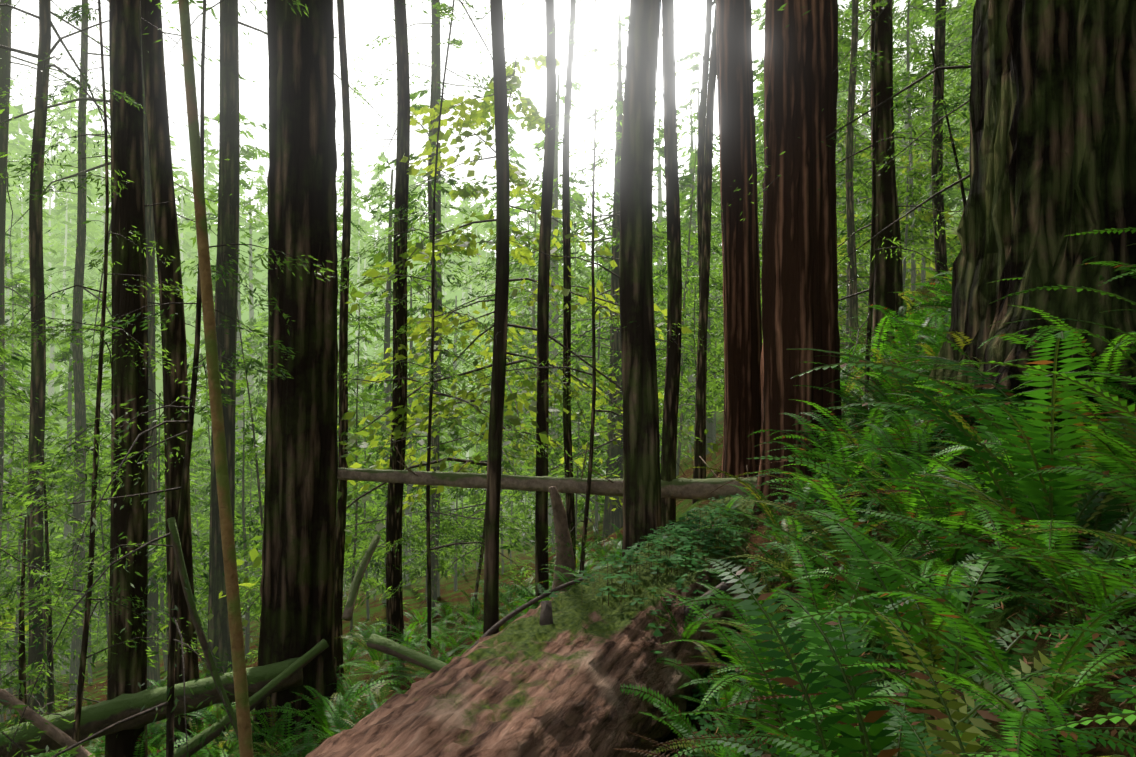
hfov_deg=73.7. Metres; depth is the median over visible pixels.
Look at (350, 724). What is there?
fern
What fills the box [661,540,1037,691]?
fern
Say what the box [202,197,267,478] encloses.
tree
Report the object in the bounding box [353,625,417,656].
fern
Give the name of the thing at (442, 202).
tree
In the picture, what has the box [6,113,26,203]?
tree
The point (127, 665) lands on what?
tree
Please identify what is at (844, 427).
fern
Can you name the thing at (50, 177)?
tree
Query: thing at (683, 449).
tree sapling
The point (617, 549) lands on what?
fern
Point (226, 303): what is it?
dark tree
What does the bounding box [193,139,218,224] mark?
tree
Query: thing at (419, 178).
tree
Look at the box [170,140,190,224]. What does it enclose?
tree
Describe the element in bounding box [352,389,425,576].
tree sapling
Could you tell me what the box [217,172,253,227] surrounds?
tree
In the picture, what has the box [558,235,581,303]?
tree
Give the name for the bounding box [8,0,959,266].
sky
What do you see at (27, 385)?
tree
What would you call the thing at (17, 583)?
tree sapling
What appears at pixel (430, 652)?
fern
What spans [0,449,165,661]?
tree sapling
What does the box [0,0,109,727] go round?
tree
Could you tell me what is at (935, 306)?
fern
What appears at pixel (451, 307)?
tree
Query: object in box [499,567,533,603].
fern
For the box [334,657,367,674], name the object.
fern
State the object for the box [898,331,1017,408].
fern
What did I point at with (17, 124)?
tree
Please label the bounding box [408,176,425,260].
tree
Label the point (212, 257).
tree
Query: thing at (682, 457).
tree sapling
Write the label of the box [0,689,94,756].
dark diagonal branch
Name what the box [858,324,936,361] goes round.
fern
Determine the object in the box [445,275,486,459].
tree
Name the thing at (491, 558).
thin tree
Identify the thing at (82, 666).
tree
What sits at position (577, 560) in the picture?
fern
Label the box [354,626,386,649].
fern
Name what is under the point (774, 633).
fern
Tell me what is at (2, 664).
tree sapling
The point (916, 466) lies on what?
fern
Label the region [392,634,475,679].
fern
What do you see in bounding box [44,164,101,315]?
tree
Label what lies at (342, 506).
thin tree
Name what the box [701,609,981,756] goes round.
fern
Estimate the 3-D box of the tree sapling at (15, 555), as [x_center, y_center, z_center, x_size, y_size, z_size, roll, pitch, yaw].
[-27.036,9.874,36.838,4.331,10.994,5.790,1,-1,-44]
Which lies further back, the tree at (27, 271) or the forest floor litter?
the tree at (27, 271)
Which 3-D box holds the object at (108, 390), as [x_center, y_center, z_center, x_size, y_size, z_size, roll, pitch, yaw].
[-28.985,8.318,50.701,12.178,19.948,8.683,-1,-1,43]
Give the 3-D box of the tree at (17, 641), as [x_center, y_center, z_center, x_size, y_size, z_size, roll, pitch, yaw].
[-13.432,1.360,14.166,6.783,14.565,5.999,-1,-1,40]
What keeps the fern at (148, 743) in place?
on the terrain
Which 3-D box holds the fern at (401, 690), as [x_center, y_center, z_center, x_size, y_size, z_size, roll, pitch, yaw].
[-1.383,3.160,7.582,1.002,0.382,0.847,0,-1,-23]
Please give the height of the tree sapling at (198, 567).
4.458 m
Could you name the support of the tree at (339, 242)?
on the terrain
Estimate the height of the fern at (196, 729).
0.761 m
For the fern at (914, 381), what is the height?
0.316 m
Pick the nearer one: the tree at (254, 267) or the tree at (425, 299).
the tree at (254, 267)
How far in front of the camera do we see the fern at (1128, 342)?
2.98 m
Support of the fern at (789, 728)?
on the terrain
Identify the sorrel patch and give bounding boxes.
[544,494,758,657]
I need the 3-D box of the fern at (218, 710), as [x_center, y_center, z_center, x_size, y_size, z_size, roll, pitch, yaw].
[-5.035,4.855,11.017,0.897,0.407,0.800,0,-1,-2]
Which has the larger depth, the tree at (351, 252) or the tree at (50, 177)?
the tree at (50, 177)
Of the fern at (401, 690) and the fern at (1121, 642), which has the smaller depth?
the fern at (1121, 642)
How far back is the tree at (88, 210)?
194.80 m
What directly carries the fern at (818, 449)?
on the terrain
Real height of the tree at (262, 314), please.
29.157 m
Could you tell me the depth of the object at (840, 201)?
37.43 m
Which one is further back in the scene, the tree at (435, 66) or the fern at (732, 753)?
the tree at (435, 66)
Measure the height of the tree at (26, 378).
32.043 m
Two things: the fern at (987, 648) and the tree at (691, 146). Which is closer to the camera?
the fern at (987, 648)
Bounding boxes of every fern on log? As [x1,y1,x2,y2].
[625,581,731,638]
[699,494,750,517]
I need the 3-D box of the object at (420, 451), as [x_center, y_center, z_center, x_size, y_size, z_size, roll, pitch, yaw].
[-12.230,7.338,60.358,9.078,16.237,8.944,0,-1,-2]
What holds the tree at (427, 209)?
on the terrain
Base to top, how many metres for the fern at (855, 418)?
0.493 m
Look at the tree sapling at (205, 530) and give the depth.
43.28 m
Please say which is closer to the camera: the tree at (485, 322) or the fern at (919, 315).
the fern at (919, 315)
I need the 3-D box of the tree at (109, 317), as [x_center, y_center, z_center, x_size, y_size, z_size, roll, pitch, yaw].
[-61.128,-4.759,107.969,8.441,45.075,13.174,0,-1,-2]
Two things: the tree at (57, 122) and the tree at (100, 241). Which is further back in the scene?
the tree at (57, 122)
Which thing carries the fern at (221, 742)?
on the terrain
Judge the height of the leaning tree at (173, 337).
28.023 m
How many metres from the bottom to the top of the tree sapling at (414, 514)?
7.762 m
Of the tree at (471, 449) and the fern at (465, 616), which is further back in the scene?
the tree at (471, 449)
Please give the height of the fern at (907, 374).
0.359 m
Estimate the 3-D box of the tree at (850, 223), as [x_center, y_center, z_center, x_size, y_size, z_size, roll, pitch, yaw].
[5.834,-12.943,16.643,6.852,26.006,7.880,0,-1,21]
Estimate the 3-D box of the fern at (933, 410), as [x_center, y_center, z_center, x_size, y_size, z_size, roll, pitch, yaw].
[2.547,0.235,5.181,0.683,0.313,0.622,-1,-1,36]
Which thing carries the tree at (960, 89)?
on the terrain
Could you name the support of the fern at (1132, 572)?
on the terrain
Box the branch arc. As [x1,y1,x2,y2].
[470,574,594,647]
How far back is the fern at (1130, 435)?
2.39 m
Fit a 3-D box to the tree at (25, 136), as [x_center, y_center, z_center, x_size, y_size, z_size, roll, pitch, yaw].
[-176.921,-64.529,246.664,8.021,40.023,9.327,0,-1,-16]
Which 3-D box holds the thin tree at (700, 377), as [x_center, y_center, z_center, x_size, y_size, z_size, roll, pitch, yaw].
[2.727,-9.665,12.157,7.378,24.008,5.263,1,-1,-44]
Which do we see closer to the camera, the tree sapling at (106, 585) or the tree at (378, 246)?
the tree sapling at (106, 585)
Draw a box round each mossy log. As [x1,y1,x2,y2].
[0,657,302,756]
[165,639,328,756]
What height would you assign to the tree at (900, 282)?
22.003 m
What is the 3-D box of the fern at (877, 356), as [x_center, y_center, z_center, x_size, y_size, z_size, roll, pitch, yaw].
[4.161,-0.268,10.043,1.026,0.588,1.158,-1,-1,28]
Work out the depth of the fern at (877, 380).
8.99 m
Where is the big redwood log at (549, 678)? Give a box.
[305,495,756,756]
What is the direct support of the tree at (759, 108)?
on the terrain
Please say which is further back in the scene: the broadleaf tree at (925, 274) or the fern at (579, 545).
the broadleaf tree at (925, 274)
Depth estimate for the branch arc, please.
4.75 m
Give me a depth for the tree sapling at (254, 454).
14.03 m
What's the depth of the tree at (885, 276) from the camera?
11.02 m
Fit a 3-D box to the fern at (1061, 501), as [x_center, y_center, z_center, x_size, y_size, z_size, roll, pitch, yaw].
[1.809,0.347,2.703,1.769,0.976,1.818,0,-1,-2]
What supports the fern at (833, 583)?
on the terrain
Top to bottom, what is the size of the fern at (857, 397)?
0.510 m
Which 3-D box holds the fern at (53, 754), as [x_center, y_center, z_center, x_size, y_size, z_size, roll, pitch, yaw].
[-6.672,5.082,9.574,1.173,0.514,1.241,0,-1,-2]
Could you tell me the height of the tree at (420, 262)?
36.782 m
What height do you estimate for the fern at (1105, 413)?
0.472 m
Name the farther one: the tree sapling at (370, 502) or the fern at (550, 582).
the tree sapling at (370, 502)
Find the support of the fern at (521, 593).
on the terrain
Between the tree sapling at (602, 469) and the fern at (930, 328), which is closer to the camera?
the fern at (930, 328)
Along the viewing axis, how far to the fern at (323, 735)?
7.18 m
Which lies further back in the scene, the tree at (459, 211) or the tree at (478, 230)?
the tree at (459, 211)
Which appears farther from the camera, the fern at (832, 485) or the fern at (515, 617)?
the fern at (515, 617)
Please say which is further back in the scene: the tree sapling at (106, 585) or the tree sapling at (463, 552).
the tree sapling at (106, 585)
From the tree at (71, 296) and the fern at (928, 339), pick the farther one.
the tree at (71, 296)
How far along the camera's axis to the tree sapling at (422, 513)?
41.95 m
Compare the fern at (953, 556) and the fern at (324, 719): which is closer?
the fern at (953, 556)
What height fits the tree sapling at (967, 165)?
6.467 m
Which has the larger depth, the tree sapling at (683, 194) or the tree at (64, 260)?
the tree at (64, 260)
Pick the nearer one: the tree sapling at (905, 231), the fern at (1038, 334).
the fern at (1038, 334)
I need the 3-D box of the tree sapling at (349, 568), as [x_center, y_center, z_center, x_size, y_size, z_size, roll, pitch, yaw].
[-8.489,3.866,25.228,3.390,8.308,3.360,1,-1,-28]
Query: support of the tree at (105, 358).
on the terrain
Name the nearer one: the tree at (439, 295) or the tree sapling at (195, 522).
the tree at (439, 295)
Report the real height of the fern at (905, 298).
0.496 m
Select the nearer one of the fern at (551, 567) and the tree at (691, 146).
the fern at (551, 567)
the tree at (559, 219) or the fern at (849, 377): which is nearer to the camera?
the fern at (849, 377)
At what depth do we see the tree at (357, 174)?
218.37 m
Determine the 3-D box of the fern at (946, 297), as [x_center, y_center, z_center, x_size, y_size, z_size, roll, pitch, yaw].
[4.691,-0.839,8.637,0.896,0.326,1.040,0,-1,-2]
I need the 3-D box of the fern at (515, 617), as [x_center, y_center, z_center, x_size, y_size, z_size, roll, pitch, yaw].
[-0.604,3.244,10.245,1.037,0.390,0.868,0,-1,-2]
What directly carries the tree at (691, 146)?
on the terrain
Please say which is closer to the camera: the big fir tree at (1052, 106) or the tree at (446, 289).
the big fir tree at (1052, 106)
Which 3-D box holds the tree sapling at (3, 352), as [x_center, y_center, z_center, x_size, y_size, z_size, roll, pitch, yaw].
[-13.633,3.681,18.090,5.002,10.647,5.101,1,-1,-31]
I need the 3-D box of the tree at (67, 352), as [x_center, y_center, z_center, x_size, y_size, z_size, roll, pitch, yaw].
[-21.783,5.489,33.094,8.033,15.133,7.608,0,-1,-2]
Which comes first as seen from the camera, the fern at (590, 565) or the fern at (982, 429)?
the fern at (982, 429)
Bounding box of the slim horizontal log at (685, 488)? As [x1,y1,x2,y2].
[337,442,756,499]
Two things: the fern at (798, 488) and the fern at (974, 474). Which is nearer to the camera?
the fern at (974, 474)
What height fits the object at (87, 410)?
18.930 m
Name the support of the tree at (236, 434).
on the terrain
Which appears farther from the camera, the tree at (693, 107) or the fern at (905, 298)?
the tree at (693, 107)
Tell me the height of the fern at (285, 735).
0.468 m
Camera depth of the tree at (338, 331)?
91.88 m
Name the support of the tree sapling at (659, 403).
on the terrain
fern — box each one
[27,741,86,756]
[35,746,94,756]
[42,736,104,756]
[50,733,165,756]
[87,721,207,756]
[90,739,104,754]
[134,730,177,756]
[135,708,254,756]
[147,675,166,687]
[147,679,160,687]
[147,721,165,752]
[149,738,189,756]
[156,707,281,756]
[177,729,275,756]
[187,729,255,756]
[199,666,210,676]
[202,702,232,729]
[203,704,235,721]
[207,704,232,718]
[212,702,319,756]
[223,717,316,756]
[233,696,313,744]
[250,680,406,747]
[252,732,330,756]
[255,725,316,756]
[267,681,394,753]
[281,743,318,756]
[300,680,381,721]
[312,662,409,722]
[326,691,375,733]
[327,717,354,729]
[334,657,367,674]
[335,622,432,667]
[335,629,426,679]
[343,621,368,658]
[343,628,375,662]
[343,636,365,659]
[345,628,386,649]
[347,688,381,716]
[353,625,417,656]
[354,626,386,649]
[369,698,378,711]
[370,622,450,649]
[371,647,459,675]
[380,602,459,630]
[382,622,431,642]
[385,676,415,697]
[388,639,458,689]
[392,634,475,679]
[404,612,464,642]
[415,620,464,650]
[421,617,482,654]
[424,600,467,623]
[436,596,504,643]
[437,605,519,650]
[439,613,511,640]
[449,589,482,615]
[453,628,500,649]
[455,595,483,616]
[460,584,523,622]
[471,588,551,620]
[479,571,575,608]
[480,577,533,617]
[483,586,534,614]
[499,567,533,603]
[500,599,531,622]
[504,587,534,612]
[506,559,613,606]
[506,561,595,604]
[527,556,555,579]
[528,561,603,588]
[545,560,595,589]
[546,563,611,577]
[548,539,606,571]
[555,537,603,559]
[575,540,621,571]
[575,559,601,572]
[576,526,616,567]
[585,538,617,564]
[590,523,622,555]
[613,558,1135,756]
[620,680,766,756]
[627,626,974,756]
[647,709,831,756]
[652,606,909,756]
[656,640,784,719]
[659,582,818,747]
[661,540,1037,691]
[688,467,855,558]
[692,568,799,648]
[696,593,808,653]
[698,504,1085,754]
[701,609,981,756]
[706,585,815,677]
[710,413,886,493]
[710,542,934,641]
[715,516,848,613]
[738,464,840,506]
[746,412,909,492]
[746,437,1101,598]
[746,470,991,613]
[756,399,899,465]
[759,443,915,515]
[762,534,851,593]
[763,466,808,508]
[767,421,878,464]
[773,515,894,555]
[779,558,1135,756]
[781,455,948,552]
[787,330,1135,577]
[793,355,930,426]
[793,512,1110,653]
[793,567,932,655]
[795,366,1135,519]
[801,430,933,498]
[803,358,950,432]
[807,408,956,456]
[808,432,965,509]
[813,423,985,522]
[819,385,900,431]
[831,465,1135,627]
[836,424,885,442]
[839,299,921,344]
[839,323,865,357]
[840,311,899,376]
[840,338,898,379]
[840,344,865,376]
[840,354,926,397]
[840,359,901,405]
[840,368,863,390]
[840,369,919,407]
[841,347,870,369]
[841,394,873,429]
[841,396,891,424]
[842,377,863,397]
[843,400,944,456]
[844,384,875,412]
[844,388,963,443]
[845,381,885,402]
[858,304,946,364]
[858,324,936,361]
[859,404,931,430]
[861,451,1042,538]
[864,315,947,343]
[865,364,930,388]
[866,316,949,364]
[870,375,882,387]
[870,388,1135,496]
[872,376,936,401]
[876,298,945,334]
[876,323,1061,430]
[881,350,923,379]
[888,292,950,326]
[888,335,941,361]
[889,316,946,338]
[891,339,942,373]
[892,391,971,428]
[898,268,951,300]
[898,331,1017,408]
[899,296,939,328]
[899,339,940,359]
[901,278,951,314]
[901,356,1079,429]
[904,292,942,314]
[906,432,1112,568]
[907,322,945,337]
[910,320,948,330]
[911,271,951,325]
[911,294,951,324]
[911,414,1083,492]
[913,277,951,311]
[918,270,951,298]
[918,359,973,395]
[920,333,1135,429]
[922,257,952,286]
[923,305,950,329]
[929,361,1135,548]
[929,679,1134,756]
[931,293,951,299]
[962,752,1030,756]
[964,555,1135,756]
[986,277,1135,348]
[986,305,1135,428]
[990,264,1135,390]
[993,385,1135,507]
[1003,520,1135,689]
[1007,325,1135,404]
[1032,380,1135,510]
[1040,554,1135,731]
[1066,227,1135,285]
[1076,261,1135,312]
[1082,256,1105,280]
[1085,408,1135,416]
[1101,339,1135,354]
[1106,417,1135,417]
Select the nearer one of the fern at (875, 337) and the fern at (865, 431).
the fern at (865, 431)
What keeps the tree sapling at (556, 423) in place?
on the terrain
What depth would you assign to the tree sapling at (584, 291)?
25.15 m
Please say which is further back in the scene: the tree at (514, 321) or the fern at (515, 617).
the tree at (514, 321)
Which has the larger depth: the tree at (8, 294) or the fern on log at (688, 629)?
the tree at (8, 294)
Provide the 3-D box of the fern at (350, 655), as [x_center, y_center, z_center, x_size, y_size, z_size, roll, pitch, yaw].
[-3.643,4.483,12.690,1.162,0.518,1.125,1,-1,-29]
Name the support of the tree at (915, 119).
on the terrain
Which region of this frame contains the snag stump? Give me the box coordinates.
[548,486,574,598]
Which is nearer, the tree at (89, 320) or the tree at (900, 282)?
the tree at (900, 282)
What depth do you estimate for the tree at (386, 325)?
26.07 m
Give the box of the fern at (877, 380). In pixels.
[870,375,882,387]
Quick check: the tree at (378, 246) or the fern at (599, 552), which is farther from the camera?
the tree at (378, 246)
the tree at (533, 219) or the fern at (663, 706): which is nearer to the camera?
the fern at (663, 706)
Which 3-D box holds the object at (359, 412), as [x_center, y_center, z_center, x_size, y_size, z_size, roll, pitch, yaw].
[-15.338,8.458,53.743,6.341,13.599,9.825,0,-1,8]
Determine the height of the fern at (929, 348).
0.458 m
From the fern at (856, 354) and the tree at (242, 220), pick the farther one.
the tree at (242, 220)
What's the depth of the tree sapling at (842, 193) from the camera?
22.89 m
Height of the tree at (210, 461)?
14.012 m
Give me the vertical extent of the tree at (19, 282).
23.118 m
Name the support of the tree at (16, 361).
on the terrain
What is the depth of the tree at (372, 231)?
150.09 m
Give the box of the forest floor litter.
[164,316,1135,756]
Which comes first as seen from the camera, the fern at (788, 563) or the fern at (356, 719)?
the fern at (788, 563)
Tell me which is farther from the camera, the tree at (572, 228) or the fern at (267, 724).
the tree at (572, 228)
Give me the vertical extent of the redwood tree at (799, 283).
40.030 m
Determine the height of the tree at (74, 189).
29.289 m
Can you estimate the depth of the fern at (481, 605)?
13.38 m
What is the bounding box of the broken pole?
[342,534,380,620]
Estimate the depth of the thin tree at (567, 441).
13.88 m
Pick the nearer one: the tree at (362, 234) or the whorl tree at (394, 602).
the whorl tree at (394, 602)
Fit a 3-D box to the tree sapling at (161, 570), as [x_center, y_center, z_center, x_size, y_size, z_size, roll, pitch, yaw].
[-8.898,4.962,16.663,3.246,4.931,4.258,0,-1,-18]
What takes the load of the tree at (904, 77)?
on the terrain
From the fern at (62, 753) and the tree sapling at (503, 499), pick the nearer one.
the fern at (62, 753)
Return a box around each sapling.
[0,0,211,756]
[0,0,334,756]
[0,165,109,644]
[0,324,107,723]
[0,420,70,696]
[0,446,97,756]
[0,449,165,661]
[0,450,71,719]
[0,470,52,688]
[0,474,107,693]
[0,500,16,667]
[0,517,108,756]
[0,560,70,690]
[0,593,80,756]
[0,631,18,684]
[15,511,165,683]
[46,591,107,661]
[51,455,165,645]
[91,568,106,640]
[92,551,166,650]
[93,477,110,621]
[95,499,249,675]
[97,396,208,671]
[157,367,262,624]
[158,458,254,637]
[158,540,208,652]
[159,355,266,634]
[194,309,266,610]
[194,462,258,597]
[197,400,264,658]
[197,447,262,617]
[201,505,237,550]
[228,416,348,671]
[237,529,261,598]
[239,451,264,590]
[245,438,265,578]
[247,505,360,603]
[257,387,423,618]
[336,305,416,643]
[336,378,471,578]
[336,393,381,588]
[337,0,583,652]
[337,381,366,570]
[338,445,375,599]
[342,268,511,614]
[345,456,440,580]
[347,513,403,599]
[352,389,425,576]
[358,215,562,630]
[366,461,424,568]
[376,442,425,566]
[402,492,480,582]
[408,487,469,591]
[417,423,465,565]
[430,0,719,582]
[439,409,502,576]
[441,492,483,578]
[443,329,551,574]
[452,451,525,549]
[467,389,534,546]
[471,35,723,529]
[481,353,608,549]
[499,245,611,561]
[499,454,551,553]
[519,386,601,553]
[525,476,583,544]
[548,336,606,521]
[560,420,605,520]
[561,342,594,509]
[585,143,723,475]
[600,289,722,466]
[607,341,664,469]
[620,286,723,417]
[653,267,691,473]
[654,266,686,451]
[654,302,694,470]
[655,224,723,452]
[658,321,723,443]
[662,65,864,423]
[678,179,762,408]
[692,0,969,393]
[694,97,763,414]
[708,0,970,295]
[836,136,921,351]
[836,170,869,355]
[837,164,961,298]
[837,222,869,327]
[838,158,926,288]
[856,43,970,251]
[860,61,969,269]
[864,0,972,219]
[929,117,969,198]
[945,121,969,221]
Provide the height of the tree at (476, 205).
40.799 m
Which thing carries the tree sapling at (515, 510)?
on the terrain
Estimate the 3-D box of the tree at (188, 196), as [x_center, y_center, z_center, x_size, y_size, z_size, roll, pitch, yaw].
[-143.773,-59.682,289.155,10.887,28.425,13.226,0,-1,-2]
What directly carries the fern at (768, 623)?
on the terrain
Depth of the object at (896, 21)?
43.83 m
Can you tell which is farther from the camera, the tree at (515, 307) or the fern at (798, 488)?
the tree at (515, 307)
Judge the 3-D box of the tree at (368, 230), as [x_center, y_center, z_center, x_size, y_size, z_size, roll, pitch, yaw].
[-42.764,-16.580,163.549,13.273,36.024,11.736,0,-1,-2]
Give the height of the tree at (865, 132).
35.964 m
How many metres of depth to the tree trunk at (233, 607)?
4.83 m
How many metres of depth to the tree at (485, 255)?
175.90 m
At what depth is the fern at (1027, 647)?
2.57 m
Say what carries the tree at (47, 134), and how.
on the terrain
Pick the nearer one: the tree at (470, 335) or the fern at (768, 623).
the fern at (768, 623)
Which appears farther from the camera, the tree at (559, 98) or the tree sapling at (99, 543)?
the tree at (559, 98)
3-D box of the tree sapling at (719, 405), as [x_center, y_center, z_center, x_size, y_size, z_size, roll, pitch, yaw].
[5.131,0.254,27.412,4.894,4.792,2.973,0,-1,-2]
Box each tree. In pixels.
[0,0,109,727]
[0,0,254,756]
[0,0,266,687]
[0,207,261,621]
[0,342,75,717]
[0,390,78,551]
[0,605,54,641]
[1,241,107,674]
[1,332,165,674]
[1,336,57,569]
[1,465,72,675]
[2,352,62,558]
[4,190,106,476]
[4,233,86,512]
[4,337,49,501]
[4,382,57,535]
[5,0,219,706]
[5,190,25,276]
[5,199,47,389]
[5,225,55,431]
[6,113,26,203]
[6,147,68,274]
[7,79,28,223]
[7,127,48,215]
[8,104,52,198]
[10,125,31,197]
[14,291,108,459]
[15,558,101,613]
[19,96,62,193]
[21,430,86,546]
[43,100,77,206]
[43,116,86,289]
[43,161,77,391]
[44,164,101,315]
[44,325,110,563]
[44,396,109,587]
[49,114,110,278]
[51,140,109,224]
[53,81,87,231]
[55,268,110,434]
[60,197,111,463]
[65,144,104,239]
[74,0,227,756]
[75,130,110,207]
[83,257,161,407]
[85,181,111,304]
[86,92,110,219]
[86,256,111,375]
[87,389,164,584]
[90,170,110,214]
[91,185,110,321]
[95,200,110,205]
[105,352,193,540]
[106,256,161,363]
[107,0,232,747]
[142,0,555,679]
[155,255,160,335]
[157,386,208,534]
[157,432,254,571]
[161,38,718,654]
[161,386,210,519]
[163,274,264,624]
[170,0,427,677]
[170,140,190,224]
[172,163,196,260]
[173,170,196,294]
[176,171,193,221]
[176,186,193,222]
[177,113,268,617]
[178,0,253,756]
[180,186,217,338]
[181,201,216,379]
[181,217,215,408]
[186,114,218,222]
[191,188,361,401]
[192,0,607,643]
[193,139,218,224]
[197,437,210,511]
[200,297,338,482]
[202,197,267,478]
[206,422,262,551]
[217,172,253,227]
[235,207,425,538]
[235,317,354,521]
[239,256,265,438]
[243,311,266,443]
[246,165,266,230]
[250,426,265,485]
[252,0,347,742]
[254,198,268,281]
[336,152,380,406]
[337,169,475,602]
[337,170,353,236]
[337,223,342,270]
[337,270,367,414]
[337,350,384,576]
[338,167,362,279]
[338,198,381,365]
[338,326,379,417]
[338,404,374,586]
[348,220,392,359]
[349,218,376,310]
[350,206,392,415]
[352,0,523,599]
[354,201,388,288]
[354,222,418,378]
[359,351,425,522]
[360,359,419,536]
[362,151,394,237]
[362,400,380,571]
[363,71,535,616]
[363,240,414,305]
[364,200,427,374]
[372,489,449,568]
[376,277,482,585]
[379,213,393,270]
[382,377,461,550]
[407,175,428,280]
[407,222,452,341]
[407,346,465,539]
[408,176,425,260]
[408,274,461,399]
[409,228,461,311]
[409,239,470,399]
[411,166,427,317]
[416,74,694,543]
[421,212,458,400]
[423,184,447,234]
[424,296,525,553]
[428,183,467,294]
[432,0,661,574]
[441,179,452,230]
[441,183,459,238]
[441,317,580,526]
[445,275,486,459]
[446,197,485,303]
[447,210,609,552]
[451,114,536,531]
[451,247,487,386]
[452,184,481,233]
[455,202,489,338]
[455,423,484,511]
[457,212,492,316]
[458,423,561,565]
[460,326,490,450]
[461,330,514,455]
[464,10,722,538]
[466,210,493,292]
[466,220,495,361]
[471,0,760,478]
[473,314,493,414]
[483,0,579,634]
[487,205,495,250]
[490,200,562,522]
[506,266,523,359]
[509,0,661,556]
[509,226,531,526]
[512,0,577,604]
[512,136,587,354]
[518,183,575,332]
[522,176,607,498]
[524,210,538,272]
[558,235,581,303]
[558,297,609,426]
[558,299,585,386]
[558,301,609,498]
[559,248,583,288]
[571,207,591,273]
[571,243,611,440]
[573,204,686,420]
[591,233,605,473]
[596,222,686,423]
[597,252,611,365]
[606,122,719,310]
[652,99,761,446]
[653,45,762,454]
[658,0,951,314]
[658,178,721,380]
[660,0,723,503]
[660,0,729,531]
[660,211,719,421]
[663,92,717,274]
[663,164,723,343]
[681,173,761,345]
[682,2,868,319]
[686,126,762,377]
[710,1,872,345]
[710,144,763,295]
[716,0,764,477]
[753,0,842,515]
[753,56,764,247]
[755,77,763,156]
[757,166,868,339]
[761,104,870,323]
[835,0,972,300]
[835,54,871,312]
[836,90,869,219]
[837,0,895,355]
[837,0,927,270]
[837,135,968,294]
[838,0,914,321]
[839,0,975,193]
[839,1,905,282]
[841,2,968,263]
[842,0,962,377]
[864,0,973,85]
[894,84,945,245]
[895,0,972,126]
[895,51,917,160]
[895,63,921,124]
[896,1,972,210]
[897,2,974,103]
[915,0,947,315]
[920,81,968,224]
[924,0,1135,389]
[945,20,959,209]
[946,0,974,11]
[948,52,970,130]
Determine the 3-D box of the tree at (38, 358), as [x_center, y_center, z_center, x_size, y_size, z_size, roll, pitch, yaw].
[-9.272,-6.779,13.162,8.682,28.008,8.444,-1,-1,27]
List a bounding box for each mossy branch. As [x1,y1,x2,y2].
[167,517,254,756]
[366,634,446,671]
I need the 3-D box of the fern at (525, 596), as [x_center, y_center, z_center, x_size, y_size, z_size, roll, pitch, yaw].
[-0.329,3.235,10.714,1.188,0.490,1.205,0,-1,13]
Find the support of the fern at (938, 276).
on the terrain
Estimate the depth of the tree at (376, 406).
45.25 m
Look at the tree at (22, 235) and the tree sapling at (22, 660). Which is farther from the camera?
the tree at (22, 235)
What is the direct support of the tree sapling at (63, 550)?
on the terrain
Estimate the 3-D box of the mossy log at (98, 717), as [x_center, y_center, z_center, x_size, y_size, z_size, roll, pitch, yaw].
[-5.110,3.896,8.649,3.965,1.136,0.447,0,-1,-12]
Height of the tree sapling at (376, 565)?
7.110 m
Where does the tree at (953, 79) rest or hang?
on the terrain
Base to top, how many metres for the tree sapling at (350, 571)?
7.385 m
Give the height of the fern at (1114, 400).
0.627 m
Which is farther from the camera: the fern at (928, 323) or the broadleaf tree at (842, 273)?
the broadleaf tree at (842, 273)
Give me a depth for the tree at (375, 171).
287.09 m
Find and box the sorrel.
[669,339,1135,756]
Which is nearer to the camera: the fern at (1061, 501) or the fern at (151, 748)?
the fern at (1061, 501)
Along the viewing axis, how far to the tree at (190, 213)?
159.05 m
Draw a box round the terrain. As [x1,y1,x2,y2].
[1,198,1135,756]
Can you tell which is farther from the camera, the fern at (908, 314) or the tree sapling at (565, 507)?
the tree sapling at (565, 507)
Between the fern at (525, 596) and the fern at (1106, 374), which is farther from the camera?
the fern at (525, 596)
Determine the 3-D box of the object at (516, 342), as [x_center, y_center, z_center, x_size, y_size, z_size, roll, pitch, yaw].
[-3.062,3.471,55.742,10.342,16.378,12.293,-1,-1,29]
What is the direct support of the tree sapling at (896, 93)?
on the terrain
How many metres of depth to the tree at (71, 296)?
101.45 m
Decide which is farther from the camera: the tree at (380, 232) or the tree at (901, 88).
the tree at (380, 232)
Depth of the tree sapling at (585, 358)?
35.08 m
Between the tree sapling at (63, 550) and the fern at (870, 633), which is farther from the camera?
the tree sapling at (63, 550)
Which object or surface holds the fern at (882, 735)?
on the terrain
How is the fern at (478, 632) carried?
on the terrain
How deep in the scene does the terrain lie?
11.03 m
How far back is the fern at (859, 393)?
8.52 m

